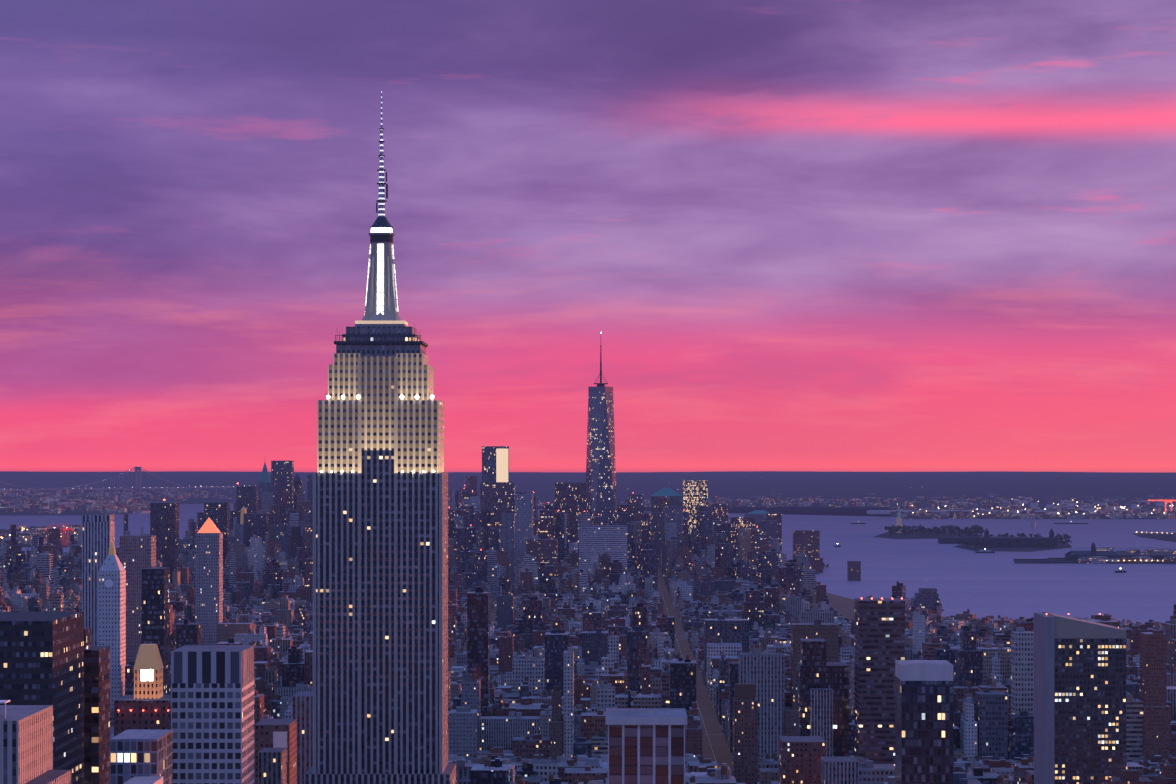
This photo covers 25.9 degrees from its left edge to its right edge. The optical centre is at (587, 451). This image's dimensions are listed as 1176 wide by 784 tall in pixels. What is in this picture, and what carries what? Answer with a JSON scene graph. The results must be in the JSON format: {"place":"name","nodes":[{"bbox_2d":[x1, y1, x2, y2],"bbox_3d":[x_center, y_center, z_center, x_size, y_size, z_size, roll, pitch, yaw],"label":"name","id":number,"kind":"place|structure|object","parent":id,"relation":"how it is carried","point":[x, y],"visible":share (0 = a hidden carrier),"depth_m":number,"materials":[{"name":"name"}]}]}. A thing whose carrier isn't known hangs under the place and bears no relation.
{"place":"outdoors","nodes":[
{"label":"outdoors","id":0,"kind":"place"},
{"bbox_2d":[0,544,67,546],"bbox_3d":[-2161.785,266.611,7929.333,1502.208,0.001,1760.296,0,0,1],"label":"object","id":1,"kind":"structure","parent":0,"point":[25,545],"depth_m":7254.23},
{"bbox_2d":[0,491,138,515],"bbox_3d":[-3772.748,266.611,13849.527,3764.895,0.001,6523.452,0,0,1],"label":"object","id":2,"kind":"structure","parent":0,"point":[80,511],"depth_m":11169.71,"materials":[{"name":"grey"}]},
{"bbox_2d":[0,449,1172,747],"bbox_3d":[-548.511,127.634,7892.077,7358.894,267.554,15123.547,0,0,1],"label":"buildings","id":3,"kind":"structure","parent":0,"point":[148,661],"depth_m":1886.72,"materials":[{"name":"beige stone"}]},
{"bbox_2d":[0,476,1175,623],"bbox_3d":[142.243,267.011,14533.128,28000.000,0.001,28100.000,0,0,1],"label":"water","id":4,"kind":"structure","parent":0,"point":[1001,583],"depth_m":5992.09,"materials":[{"name":"blue liquid"}]},
{"bbox_2d":[44,499,1175,572],"bbox_3d":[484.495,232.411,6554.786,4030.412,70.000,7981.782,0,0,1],"label":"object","id":5,"kind":"object","parent":4,"relation":"on","point":[1032,541],"visible":0.67,"depth_m":7111.98,"materials":[{"name":"grey"}]},
{"bbox_2d":[0,471,1175,503],"bbox_3d":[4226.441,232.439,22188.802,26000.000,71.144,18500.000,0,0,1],"label":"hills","id":6,"kind":"structure","parent":0,"point":[1036,487],"depth_m":18882.08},
{"bbox_2d":[0,0,1175,471],"label":"sky","id":7,"kind":"structure","parent":0,"point":[794,235],"materials":[{"name":"purple"}]},
{"bbox_2d":[0,489,1175,563],"bbox_3d":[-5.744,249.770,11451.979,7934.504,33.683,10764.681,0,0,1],"label":"shore buildings","id":8,"kind":"structure","parent":0,"point":[58,502],"depth_m":11921.66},
{"bbox_2d":[448,566,854,776],"bbox_3d":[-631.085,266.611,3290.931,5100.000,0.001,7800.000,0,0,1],"label":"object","id":9,"kind":"structure","parent":0,"point":[844,607],"depth_m":3019.86,"materials":[{"name":"grey concrete"}]},
{"bbox_2d":[448,565,732,758],"bbox_3d":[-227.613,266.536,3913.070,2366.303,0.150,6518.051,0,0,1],"label":"sidewalks","id":10,"kind":"structure","parent":9,"relation":"on","point":[686,632],"depth_m":3295.08,"materials":[{"name":"grey concrete"}]},
{"bbox_2d":[0,446,1175,783],"bbox_3d":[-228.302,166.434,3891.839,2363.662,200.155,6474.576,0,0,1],"label":"city buildings","id":11,"kind":"structure","parent":10,"relation":"on","point":[994,725],"depth_m":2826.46,"materials":[{"name":"grey concrete"}]},
{"bbox_2d":[0,563,1174,783],"bbox_3d":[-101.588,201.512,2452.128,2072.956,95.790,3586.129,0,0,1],"label":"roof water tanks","id":12,"kind":"object","parent":11,"relation":"on","point":[712,773],"visible":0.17,"depth_m":2458.64,"materials":[{"name":"brown wood"}]},
{"bbox_2d":[688,524,1071,630],"bbox_3d":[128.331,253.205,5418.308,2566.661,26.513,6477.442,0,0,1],"label":"trees","id":13,"kind":"object","parent":10,"relation":"on","point":[923,529],"visible":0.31,"depth_m":7940.48,"materials":[{"name":"green plant"}]},
{"bbox_2d":[490,567,1168,760],"bbox_3d":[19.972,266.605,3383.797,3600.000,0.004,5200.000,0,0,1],"label":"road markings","id":14,"kind":"object","parent":9,"relation":"on","point":[897,567],"visible":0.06,"depth_m":3438.07,"materials":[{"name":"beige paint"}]},
{"bbox_2d":[448,502,1173,518],"bbox_3d":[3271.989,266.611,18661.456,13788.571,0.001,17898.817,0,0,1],"label":"distant shoreline","id":15,"kind":"structure","parent":0,"point":[828,510],"depth_m":11746.07,"materials":[{"name":"grey"}]},
{"bbox_2d":[874,530,982,538],"bbox_3d":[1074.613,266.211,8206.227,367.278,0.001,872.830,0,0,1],"label":"island","id":16,"kind":"structure","parent":0,"point":[913,535],"depth_m":8104.22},
{"bbox_2d":[888,504,907,532],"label":"statue of liberty","id":17,"kind":"object","parent":16,"relation":"on","point":[899,521],"visible":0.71,"depth_m":8383.95,"materials":[{"name":"beige stone"}]},
{"bbox_2d":[954,542,1071,551],"bbox_3d":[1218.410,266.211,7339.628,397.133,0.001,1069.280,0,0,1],"label":"island","id":18,"kind":"structure","parent":0,"point":[1031,549],"depth_m":7019.65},
{"bbox_2d":[1014,557,1175,563],"bbox_3d":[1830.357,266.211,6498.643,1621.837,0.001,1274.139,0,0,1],"label":"island","id":19,"kind":"structure","parent":0,"point":[1034,561],"depth_m":6135.40,"materials":[{"name":"green plant"}]},
{"bbox_2d":[1133,533,1175,541],"bbox_3d":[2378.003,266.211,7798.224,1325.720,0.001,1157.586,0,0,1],"label":"liberty park promenade ground","id":20,"kind":"structure","parent":0,"point":[1166,536],"depth_m":8009.04,"materials":[{"name":"grey concrete"}]},
{"label":"ground","id":21,"kind":"structure","parent":0,"visible":0},
{"bbox_2d":[0,466,303,494],"bbox_3d":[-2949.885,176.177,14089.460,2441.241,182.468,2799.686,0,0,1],"label":"suspension bridge","id":22,"kind":"structure","parent":21,"relation":"on","point":[137,488],"depth_m":14517.55,"materials":[{"name":"silver metal"}]},
{"bbox_2d":[304,321,455,783],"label":"skyscraper","id":23,"kind":"structure","parent":21,"relation":"on","point":[380,617],"depth_m":1226.29,"materials":[{"name":"grey stone"}]},
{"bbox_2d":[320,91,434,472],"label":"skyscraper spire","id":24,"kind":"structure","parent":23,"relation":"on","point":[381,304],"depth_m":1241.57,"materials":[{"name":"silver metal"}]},
{"bbox_2d":[586,386,616,524],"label":"skyscraper","id":25,"kind":"structure","parent":21,"relation":"on","point":[601,480],"depth_m":5905.47,"materials":[{"name":"blue glass"}]},
{"bbox_2d":[594,332,607,386],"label":"spire","id":26,"kind":"structure","parent":25,"relation":"on","point":[600,383],"depth_m":5928.93,"materials":[{"name":"grey metal"}]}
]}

